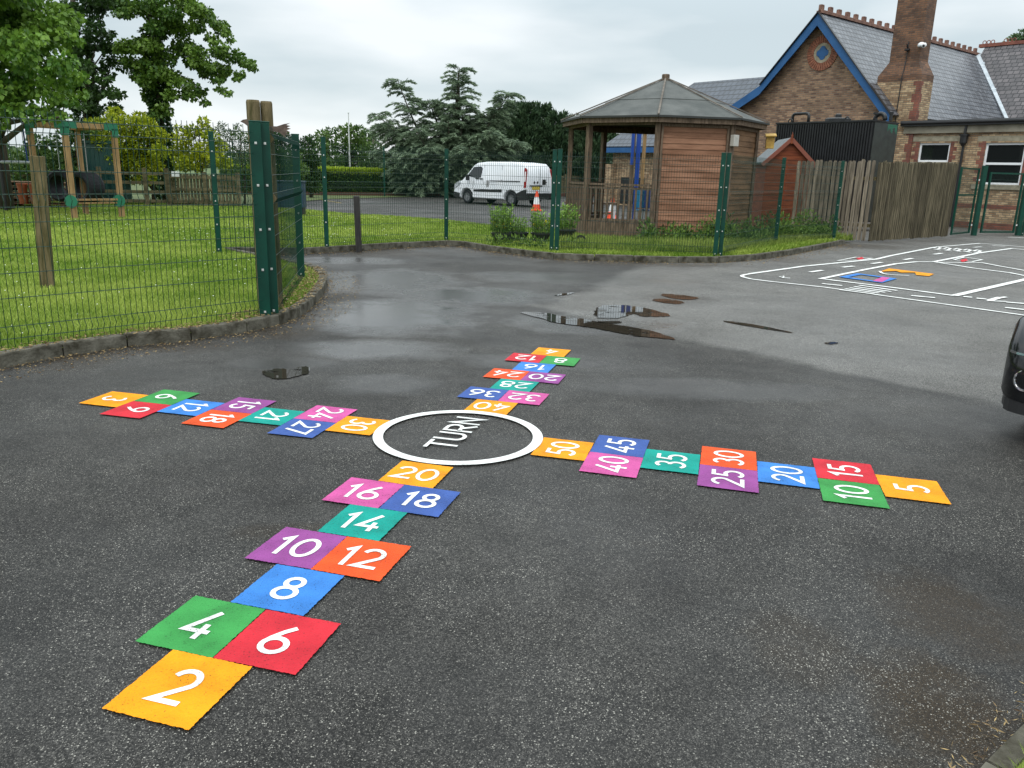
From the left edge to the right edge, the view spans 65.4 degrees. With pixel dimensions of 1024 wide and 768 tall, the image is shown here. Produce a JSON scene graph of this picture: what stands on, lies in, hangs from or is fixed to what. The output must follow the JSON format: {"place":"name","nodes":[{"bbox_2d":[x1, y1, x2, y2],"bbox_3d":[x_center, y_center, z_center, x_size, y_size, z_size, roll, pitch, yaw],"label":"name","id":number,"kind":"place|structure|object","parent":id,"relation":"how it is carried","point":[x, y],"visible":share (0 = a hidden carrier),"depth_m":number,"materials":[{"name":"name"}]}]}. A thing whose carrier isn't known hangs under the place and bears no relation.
{"place":"outdoors","nodes":[
{"label":"outdoors","id":0,"kind":"place"},
{"bbox_2d":[17,180,411,205],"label":"verge","id":1,"kind":"structure","parent":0,"point":[141,196],"depth_m":41.89,"materials":[{"name":"plant"}]},
{"bbox_2d":[38,0,127,150],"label":"tree","id":2,"kind":"object","parent":1,"relation":"on","point":[93,31],"visible":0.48,"depth_m":30.72,"materials":[{"name":"green plant"}]},
{"bbox_2d":[106,0,259,199],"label":"tree","id":3,"kind":"object","parent":1,"relation":"on","point":[155,78],"visible":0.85,"depth_m":30.31,"materials":[{"name":"green plant"}]},
{"bbox_2d":[168,114,233,195],"bbox_3d":[-11.916,-8.425,30.065,2.822,3.389,1.619,9,17,26],"label":"shrub","id":4,"kind":"object","parent":1,"relation":"on","point":[202,157],"visible":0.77,"depth_m":29.95,"materials":[{"name":"green plant"}]},
{"bbox_2d":[215,120,250,203],"bbox_3d":[-11.040,-8.932,32.181,2.486,3.319,1.692,9,17,27],"label":"shrub","id":5,"kind":"object","parent":1,"relation":"on","point":[240,156],"visible":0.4,"depth_m":32.19,"materials":[{"name":"green plant"}]},
{"bbox_2d":[274,132,309,180],"bbox_3d":[-10.326,-9.845,35.866,2.216,3.221,2.693,-6,17,-27],"label":"tree","id":6,"kind":"object","parent":1,"relation":"on","point":[303,164],"visible":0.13,"depth_m":35.58,"materials":[{"name":"green plant"}]},
{"bbox_2d":[299,134,321,196],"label":"tree","id":7,"kind":"object","parent":1,"relation":"on","point":[310,146],"visible":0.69,"depth_m":40.56,"materials":[{"name":"green plant"}]},
{"bbox_2d":[312,126,345,166],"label":"tree","id":8,"kind":"object","parent":1,"relation":"on","point":[326,133],"visible":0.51,"depth_m":63.08,"materials":[{"name":"green plant"}]},
{"bbox_2d":[219,164,439,192],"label":"hedge","id":9,"kind":"object","parent":1,"relation":"on","point":[341,172],"visible":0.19,"depth_m":46.70,"materials":[{"name":"green plant"}]},
{"bbox_2d":[333,122,371,166],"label":"tree","id":10,"kind":"object","parent":1,"relation":"on","point":[356,140],"visible":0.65,"depth_m":64.86,"materials":[{"name":"green plant"}]},
{"bbox_2d":[359,129,383,170],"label":"tree","id":11,"kind":"object","parent":1,"relation":"on","point":[375,143],"visible":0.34,"depth_m":67.32,"materials":[{"name":"green plant"}]},
{"bbox_2d":[366,64,531,197],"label":"cedar tree","id":12,"kind":"object","parent":1,"relation":"on","point":[476,134],"visible":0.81,"depth_m":46.89,"materials":[{"name":"green plant"}]},
{"bbox_2d":[506,100,550,166],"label":"cypress tree","id":13,"kind":"object","parent":1,"relation":"on","point":[527,114],"visible":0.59,"depth_m":56.38,"materials":[{"name":"green plant"}]},
{"bbox_2d":[523,100,565,164],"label":"cypress tree","id":14,"kind":"object","parent":1,"relation":"on","point":[545,108],"visible":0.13,"depth_m":57.31,"materials":[{"name":"green plant"}]},
{"bbox_2d":[528,107,583,178],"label":"cypress tree","id":15,"kind":"object","parent":1,"relation":"on","point":[553,118],"visible":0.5,"depth_m":56.52,"materials":[{"name":"green plant"}]},
{"bbox_2d":[0,201,840,350],"bbox_3d":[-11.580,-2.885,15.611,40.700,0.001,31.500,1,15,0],"label":"lawn","id":16,"kind":"structure","parent":0,"point":[168,264],"depth_m":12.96,"materials":[{"name":"green plant"}]},
{"bbox_2d":[0,119,29,209],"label":"swing rail","id":17,"kind":"object","parent":16,"relation":"on","point":[2,180],"visible":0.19,"depth_m":23.41,"materials":[{"name":"grey"}]},
{"bbox_2d":[11,181,66,207],"bbox_3d":[-16.045,-6.235,26.179,3.000,0.810,1.211,1,15,0],"label":"pallet stack","id":18,"kind":"object","parent":16,"relation":"on","point":[19,188],"visible":0.4,"depth_m":25.79,"materials":[{"name":"brown wood"}]},
{"bbox_2d":[29,156,54,287],"bbox_3d":[-5.634,-1.880,9.570,0.140,1.650,0.114,0,16,-15],"label":"timber post","id":19,"kind":"object","parent":16,"relation":"on","point":[43,228],"visible":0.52,"depth_m":9.51,"materials":[{"name":"brown wood"}]},
{"bbox_2d":[0,0,91,209],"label":"tree","id":20,"kind":"object","parent":16,"relation":"on","point":[33,33],"visible":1,"depth_m":20.88,"materials":[{"name":"green plant"}]},
{"bbox_2d":[7,120,99,189],"bbox_3d":[-16.639,-7.860,28.256,4.332,2.998,2.115,1,15,0],"label":"shrub","id":21,"kind":"object","parent":16,"relation":"on","point":[42,152],"visible":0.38,"depth_m":28.13,"materials":[{"name":"green plant"}]},
{"bbox_2d":[24,121,124,217],"bbox_3d":[-12.018,-5.864,21.852,2.084,2.515,1.657,11,18,31],"label":"play frame","id":22,"kind":"object","parent":16,"relation":"on","point":[68,159],"visible":0.6,"depth_m":21.46,"materials":[{"name":"brown"}]},
{"bbox_2d":[47,132,67,201],"bbox_3d":[-13.194,-6.378,23.436,0.914,1.977,0.660,4,15,10],"label":"tyre swing","id":23,"kind":"object","parent":22,"relation":"hanging from","point":[58,186],"visible":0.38,"depth_m":23.39,"materials":[{"name":"rubber"}]},
{"bbox_2d":[65,132,104,201],"bbox_3d":[-12.349,-6.208,22.958,0.914,1.977,0.660,5,15,14],"label":"tyre swing","id":24,"kind":"object","parent":22,"relation":"hanging from","point":[91,182],"visible":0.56,"depth_m":22.90,"materials":[{"name":"rubber"}]},
{"bbox_2d":[71,140,131,198],"bbox_3d":[-15.168,-7.800,29.275,1.770,2.160,1.310,1,15,0],"label":"storage container","id":25,"kind":"object","parent":16,"relation":"on","point":[100,160],"visible":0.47,"depth_m":28.62,"materials":[{"name":"black"}]},
{"bbox_2d":[46,166,169,204],"bbox_3d":[-14.470,-7.069,28.525,4.146,1.370,0.184,-2,15,-12],"label":"timber fence","id":26,"kind":"object","parent":16,"relation":"on","point":[146,200],"visible":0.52,"depth_m":28.75,"materials":[{"name":"brown wood"}]},
{"bbox_2d":[83,106,171,203],"bbox_3d":[-14.094,-8.371,29.274,3.364,3.588,1.903,0,15,-6],"label":"shrub","id":27,"kind":"object","parent":16,"relation":"on","point":[121,115],"visible":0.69,"depth_m":28.92,"materials":[{"name":"green plant"}]},
{"bbox_2d":[0,109,270,347],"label":"fence","id":28,"kind":"object","parent":16,"relation":"on","point":[258,206],"visible":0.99,"depth_m":7.21,"materials":[{"name":"green metal"}]},
{"bbox_2d":[165,171,241,206],"bbox_3d":[-11.292,-7.118,29.208,2.545,1.270,0.230,-2,15,-12],"label":"timber fence","id":29,"kind":"object","parent":16,"relation":"on","point":[204,185],"visible":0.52,"depth_m":29.20,"materials":[{"name":"brown wood"}]},
{"bbox_2d":[246,99,282,306],"bbox_3d":[-2.624,-1.845,8.482,0.270,2.220,0.144,-8,17,-31],"label":"wooden post","id":30,"kind":"object","parent":16,"relation":"on","point":[254,108],"visible":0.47,"depth_m":8.25,"materials":[{"name":"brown wood"}]},
{"bbox_2d":[219,266,327,319],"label":"leaf litter","id":31,"kind":"object","parent":16,"relation":"on","point":[300,285],"visible":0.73,"depth_m":9.84,"materials":[{"name":"brown plant"}]},
{"bbox_2d":[260,121,305,313],"bbox_3d":[-2.681,-2.002,9.495,0.138,1.988,3.076,-1,15,-9],"label":"fence","id":32,"kind":"object","parent":16,"relation":"on","point":[269,190],"visible":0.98,"depth_m":8.77,"materials":[{"name":"green metal"}]},
{"bbox_2d":[208,131,556,252],"bbox_3d":[-2.527,-3.758,15.857,6.370,2.108,2.444,-3,16,-18],"label":"fence","id":33,"kind":"object","parent":16,"relation":"on","point":[324,189],"visible":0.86,"depth_m":15.87,"materials":[{"name":"green metal"}]},
{"bbox_2d":[488,203,514,241],"bbox_3d":[-0.235,-3.558,17.522,0.608,0.878,0.648,14,19,38],"label":"shrub","id":34,"kind":"object","parent":16,"relation":"on","point":[504,212],"visible":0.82,"depth_m":17.43,"materials":[{"name":"green plant"}]},
{"bbox_2d":[529,207,555,241],"bbox_3d":[0.683,-3.570,17.832,0.643,0.786,0.646,1,15,0],"label":"potted plant","id":35,"kind":"object","parent":16,"relation":"on","point":[536,221],"visible":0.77,"depth_m":17.73,"materials":[{"name":"green plant"}]},
{"bbox_2d":[555,202,580,236],"bbox_3d":[1.296,-3.927,19.076,0.719,0.864,0.629,-12,20,-41],"label":"potted plant","id":36,"kind":"object","parent":16,"relation":"on","point":[565,226],"visible":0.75,"depth_m":18.99,"materials":[{"name":"green plant"}]},
{"bbox_2d":[554,149,726,255],"bbox_3d":[2.448,-3.488,15.501,3.206,2.018,0.121,3,15,7],"label":"fence","id":37,"kind":"object","parent":16,"relation":"on","point":[718,203],"visible":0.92,"depth_m":15.46,"materials":[{"name":"green metal"}]},
{"bbox_2d":[485,209,842,249],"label":"weeds","id":38,"kind":"object","parent":16,"relation":"on","point":[814,225],"visible":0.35,"depth_m":18.88,"materials":[{"name":"green plant"}]},
{"bbox_2d":[561,74,769,237],"bbox_3d":[3.895,-5.981,20.941,4.977,4.050,4.977,12,18,33],"label":"gazebo","id":39,"kind":"object","parent":16,"relation":"on","point":[676,118],"visible":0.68,"depth_m":19.15,"materials":[{"name":"wood"}]},
{"bbox_2d":[561,238,836,256],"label":"grass","id":40,"kind":"structure","parent":16,"relation":"on","point":[781,246],"depth_m":15.77,"materials":[{"name":"green plant"}]},
{"bbox_2d":[559,231,856,253],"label":"tall grass","id":41,"kind":"structure","parent":16,"relation":"on","point":[670,241],"depth_m":17.13,"materials":[{"name":"green plant"}]},
{"bbox_2d":[718,153,844,255],"bbox_3d":[6.026,-4.071,17.990,0.598,2.038,6.635,13,19,38],"label":"fence","id":42,"kind":"object","parent":16,"relation":"on","point":[779,199],"visible":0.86,"depth_m":17.64,"materials":[{"name":"green metal"}]},
{"bbox_2d":[0,196,1023,767],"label":"playground","id":43,"kind":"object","parent":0,"point":[528,610],"depth_m":3.71},
{"bbox_2d":[80,391,147,406],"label":"painted square","id":44,"kind":"structure","parent":43,"relation":"on","point":[113,399],"depth_m":5.51,"materials":[{"name":"paint"}]},
{"bbox_2d":[100,401,170,417],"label":"painted square","id":45,"kind":"structure","parent":43,"relation":"on","point":[134,409],"depth_m":5.29,"materials":[{"name":"paint"}]},
{"bbox_2d":[134,389,198,404],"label":"painted square","id":46,"kind":"structure","parent":43,"relation":"on","point":[169,397],"depth_m":5.60,"materials":[{"name":"paint"}]},
{"bbox_2d":[102,650,251,729],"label":"painted square","id":47,"kind":"structure","parent":43,"relation":"on","point":[184,690],"depth_m":2.49,"materials":[{"name":"paint"}]},
{"bbox_2d":[0,264,359,381],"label":"leaf litter","id":48,"kind":"object","parent":43,"relation":"on","point":[329,280],"visible":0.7,"depth_m":7.62,"materials":[{"name":"brown plant"}]},
{"bbox_2d":[157,399,223,415],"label":"painted square","id":49,"kind":"structure","parent":43,"relation":"on","point":[190,407],"depth_m":5.37,"materials":[{"name":"paint"}]},
{"bbox_2d":[136,595,264,657],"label":"painted square","id":50,"kind":"structure","parent":43,"relation":"on","point":[204,626],"depth_m":2.83,"materials":[{"name":"paint"}]},
{"bbox_2d":[182,409,249,427],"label":"painted square","id":51,"kind":"structure","parent":43,"relation":"on","point":[217,418],"depth_m":5.14,"materials":[{"name":"paint"}]},
{"bbox_2d":[213,397,275,413],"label":"painted square","id":52,"kind":"structure","parent":43,"relation":"on","point":[245,405],"depth_m":5.45,"materials":[{"name":"paint"}]},
{"bbox_2d":[239,407,304,424],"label":"painted square","id":53,"kind":"structure","parent":43,"relation":"on","point":[267,415],"depth_m":5.23,"materials":[{"name":"paint"}]},
{"bbox_2d":[213,610,340,674],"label":"painted square","id":54,"kind":"structure","parent":43,"relation":"on","point":[280,641],"depth_m":2.75,"materials":[{"name":"paint"}]},
{"bbox_2d":[262,366,309,378],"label":"puddle","id":55,"kind":"object","parent":43,"relation":"on","point":[283,373],"visible":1,"depth_m":6.34,"materials":[{"name":"grey liquid"}]},
{"bbox_2d":[231,564,343,615],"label":"painted square","id":56,"kind":"structure","parent":43,"relation":"on","point":[292,590],"depth_m":3.09,"materials":[{"name":"paint"}]},
{"bbox_2d":[245,527,346,568],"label":"painted square","id":57,"kind":"structure","parent":43,"relation":"on","point":[302,548],"depth_m":3.44,"materials":[{"name":"paint"}]},
{"bbox_2d":[268,418,334,437],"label":"painted square","id":58,"kind":"structure","parent":43,"relation":"on","point":[302,428],"depth_m":5.01,"materials":[{"name":"paint"}]},
{"bbox_2d":[295,405,356,422],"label":"painted square","id":59,"kind":"structure","parent":43,"relation":"on","point":[326,414],"depth_m":5.30,"materials":[{"name":"paint"}]},
{"bbox_2d":[353,196,361,251],"bbox_3d":[-3.000,-3.104,15.492,0.120,1.080,0.120,-2,15,-9],"label":"bollard","id":60,"kind":"object","parent":43,"relation":"on","point":[357,224],"visible":0.97,"depth_m":15.43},
{"bbox_2d":[326,416,389,434],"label":"painted square","id":61,"kind":"structure","parent":43,"relation":"on","point":[358,425],"depth_m":5.08,"materials":[{"name":"paint"}]},
{"bbox_2d":[311,536,410,580],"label":"painted square","id":62,"kind":"structure","parent":43,"relation":"on","point":[364,558],"depth_m":3.36,"materials":[{"name":"paint"}]},
{"bbox_2d":[318,504,406,540],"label":"painted square","id":63,"kind":"structure","parent":43,"relation":"on","point":[365,522],"depth_m":3.70,"materials":[{"name":"paint"}]},
{"bbox_2d":[322,477,403,507],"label":"painted square","id":64,"kind":"structure","parent":43,"relation":"on","point":[365,492],"depth_m":4.04,"materials":[{"name":"paint"}]},
{"bbox_2d":[378,461,452,487],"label":"painted square","id":65,"kind":"structure","parent":43,"relation":"on","point":[417,474],"depth_m":4.30,"materials":[{"name":"paint"}]},
{"bbox_2d":[380,485,459,516],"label":"painted square","id":66,"kind":"structure","parent":43,"relation":"on","point":[434,502],"depth_m":3.96,"materials":[{"name":"paint"}]},
{"bbox_2d":[231,142,612,196],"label":"fence","id":67,"kind":"object","parent":43,"relation":"on","point":[383,167],"visible":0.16,"depth_m":45.40,"materials":[{"name":"green metal"}]},
{"bbox_2d":[0,240,844,368],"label":"kerb","id":68,"kind":"structure","parent":43,"relation":"on","point":[22,356],"depth_m":8.51,"materials":[{"name":"concrete"}]},
{"bbox_2d":[0,317,242,352],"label":"leaf litter","id":69,"kind":"object","parent":68,"relation":"on","point":[30,345],"visible":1,"depth_m":7.12,"materials":[{"name":"brown plant"}]},
{"bbox_2d":[373,410,542,464],"bbox_3d":[-0.333,0.314,4.948,1.050,0.002,1.050,1,15,0],"label":"painted circle","id":70,"kind":"object","parent":43,"relation":"on","point":[534,444],"visible":1,"depth_m":4.88,"materials":[{"name":"white paint"}]},
{"bbox_2d":[457,386,508,400],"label":"painted square","id":71,"kind":"structure","parent":43,"relation":"on","point":[484,393],"depth_m":5.89,"materials":[{"name":"paint"}]},
{"bbox_2d":[465,399,516,414],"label":"painted square","id":72,"kind":"structure","parent":43,"relation":"on","point":[501,407],"depth_m":5.57,"materials":[{"name":"paint"}]},
{"bbox_2d":[454,162,551,205],"bbox_3d":[-0.502,-9.880,39.240,4.975,2.030,2.320,14,20,40],"label":"van","id":73,"kind":"object","parent":43,"relation":"on","point":[531,180],"visible":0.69,"depth_m":38.04,"materials":[{"name":"white metal"}]},
{"bbox_2d":[483,368,528,379],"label":"painted square","id":74,"kind":"structure","parent":43,"relation":"on","point":[507,374],"depth_m":6.47,"materials":[{"name":"paint"}]},
{"bbox_2d":[491,378,538,391],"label":"painted square","id":75,"kind":"structure","parent":43,"relation":"on","point":[516,385],"depth_m":6.14,"materials":[{"name":"paint"}]},
{"bbox_2d":[498,390,548,404],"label":"painted square","id":76,"kind":"structure","parent":43,"relation":"on","point":[523,397],"depth_m":5.81,"materials":[{"name":"paint"}]},
{"bbox_2d":[512,362,554,372],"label":"painted square","id":77,"kind":"structure","parent":43,"relation":"on","point":[535,367],"depth_m":6.72,"materials":[{"name":"paint"}]},
{"bbox_2d":[521,371,564,383],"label":"painted square","id":78,"kind":"structure","parent":43,"relation":"on","point":[544,377],"depth_m":6.39,"materials":[{"name":"paint"}]},
{"bbox_2d":[531,437,593,460],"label":"painted square","id":79,"kind":"structure","parent":43,"relation":"on","point":[563,448],"depth_m":4.75,"materials":[{"name":"paint"}]},
{"bbox_2d":[563,130,612,181],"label":"cypress tree","id":80,"kind":"object","parent":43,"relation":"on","point":[582,137],"visible":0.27,"depth_m":56.59,"materials":[{"name":"green plant"}]},
{"bbox_2d":[520,312,674,339],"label":"puddle","id":81,"kind":"object","parent":43,"relation":"on","point":[586,323],"visible":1,"depth_m":8.66,"materials":[{"name":"grey liquid"}]},
{"bbox_2d":[579,452,642,477],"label":"painted square","id":82,"kind":"structure","parent":43,"relation":"on","point":[612,464],"depth_m":4.51,"materials":[{"name":"paint"}]},
{"bbox_2d":[590,435,648,457],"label":"painted square","id":83,"kind":"structure","parent":43,"relation":"on","point":[624,446],"depth_m":4.83,"materials":[{"name":"paint"}]},
{"bbox_2d":[594,305,669,317],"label":"puddle","id":84,"kind":"object","parent":43,"relation":"on","point":[617,309],"visible":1,"depth_m":9.55,"materials":[{"name":"grey liquid"}]},
{"bbox_2d":[627,134,646,218],"bbox_3d":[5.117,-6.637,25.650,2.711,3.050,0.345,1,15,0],"label":"post","id":85,"kind":"object","parent":43,"relation":"on","point":[634,143],"visible":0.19,"depth_m":25.54,"materials":[{"name":"blue metal"}]},
{"bbox_2d":[640,449,699,473],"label":"painted square","id":86,"kind":"structure","parent":43,"relation":"on","point":[671,461],"depth_m":4.59,"materials":[{"name":"paint"}]},
{"bbox_2d":[604,77,763,205],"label":"slate hall","id":87,"kind":"structure","parent":43,"relation":"on","point":[732,91],"depth_m":41.01,"materials":[{"name":"brick"}]},
{"bbox_2d":[697,464,758,492],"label":"painted square","id":88,"kind":"structure","parent":43,"relation":"on","point":[728,478],"depth_m":4.35,"materials":[{"name":"paint"}]},
{"bbox_2d":[700,446,756,470],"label":"painted square","id":89,"kind":"structure","parent":43,"relation":"on","point":[729,458],"depth_m":4.67,"materials":[{"name":"paint"}]},
{"bbox_2d":[751,133,814,227],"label":"garden shed","id":90,"kind":"structure","parent":43,"relation":"on","point":[791,149],"depth_m":24.59,"materials":[{"name":"brown wood"}]},
{"bbox_2d":[757,461,819,488],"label":"painted square","id":91,"kind":"structure","parent":43,"relation":"on","point":[793,475],"depth_m":4.43,"materials":[{"name":"paint"}]},
{"bbox_2d":[791,159,875,240],"bbox_3d":[8.651,-5.009,21.574,0.097,2.086,2.157,-13,20,-42],"label":"picket fence","id":92,"kind":"object","parent":43,"relation":"on","point":[859,177],"visible":0.77,"depth_m":21.33,"materials":[{"name":"brown wood"}]},
{"bbox_2d":[775,111,899,221],"bbox_3d":[10.804,-7.298,26.672,1.640,3.482,3.784,-11,19,-38],"label":"shed","id":93,"kind":"object","parent":43,"relation":"on","point":[839,137],"visible":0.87,"depth_m":25.60,"materials":[{"name":"black"}]},
{"bbox_2d":[812,458,878,484],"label":"painted square","id":94,"kind":"structure","parent":43,"relation":"on","point":[846,471],"depth_m":4.50,"materials":[{"name":"paint"}]},
{"bbox_2d":[818,478,889,508],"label":"painted square","id":95,"kind":"structure","parent":43,"relation":"on","point":[857,493],"depth_m":4.19,"materials":[{"name":"paint"}]},
{"bbox_2d":[730,0,1023,230],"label":"school building","id":96,"kind":"structure","parent":43,"relation":"on","point":[945,102],"depth_m":31.71,"materials":[{"name":"brick"}]},
{"bbox_2d":[918,143,950,161],"bbox_3d":[15.879,-8.695,29.937,0.060,0.690,1.130,-11,19,-38],"label":"window","id":97,"kind":"structure","parent":96,"relation":"in","point":[928,152],"depth_m":29.95,"materials":[{"name":"white"}]},
{"bbox_2d":[983,143,1023,184],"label":"window","id":98,"kind":"structure","parent":96,"relation":"in","point":[999,157],"depth_m":28.21,"materials":[{"name":"white"}]},
{"bbox_2d":[875,474,950,503],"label":"painted square","id":99,"kind":"structure","parent":43,"relation":"on","point":[913,489],"depth_m":4.27,"materials":[{"name":"paint"}]},
{"bbox_2d":[868,160,958,240],"bbox_3d":[11.194,-5.113,22.158,4.521,2.128,0.097,-10,19,-37],"label":"picket fence","id":100,"kind":"object","parent":43,"relation":"on","point":[913,200],"visible":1,"depth_m":22.00,"materials":[{"name":"brown wood"}]},
{"bbox_2d":[970,166,987,235],"bbox_3d":[14.632,-5.732,24.949,0.140,2.136,0.140,1,15,0],"label":"gate post","id":101,"kind":"object","parent":43,"relation":"on","point":[979,199],"visible":1,"depth_m":24.90,"materials":[{"name":"green metal"}]},
{"bbox_2d":[950,167,980,234],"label":"gate","id":102,"kind":"structure","parent":101,"relation":"attached to","point":[970,194],"depth_m":24.20,"materials":[{"name":"green metal"}]},
{"bbox_2d":[981,724,1023,767],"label":"kerb","id":103,"kind":"structure","parent":43,"relation":"on","point":[1010,747],"depth_m":2.26,"materials":[{"name":"concrete"}]},
{"bbox_2d":[1001,316,1023,414],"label":"parked car","id":104,"kind":"object","parent":43,"relation":"on","point":[1012,386],"visible":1,"depth_m":5.03,"materials":[{"name":"black metal"}]},
{"bbox_2d":[1014,185,1023,235],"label":"gate post","id":105,"kind":"object","parent":43,"relation":"on","point":[1019,223],"visible":1,"depth_m":25.59,"materials":[{"name":"green metal"}]},
{"bbox_2d":[980,172,1023,232],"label":"gate","id":106,"kind":"structure","parent":105,"relation":"attached to","point":[1014,225],"depth_m":25.26,"materials":[{"name":"green metal"}]},
{"bbox_2d":[3,0,1023,162],"label":"sky","id":107,"kind":"structure","parent":0,"point":[319,62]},
{"bbox_2d":[740,237,1023,314],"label":"painted road track","id":108,"kind":"structure","parent":0,"point":[881,279],"depth_m":13.82,"materials":[{"name":"white paint"}]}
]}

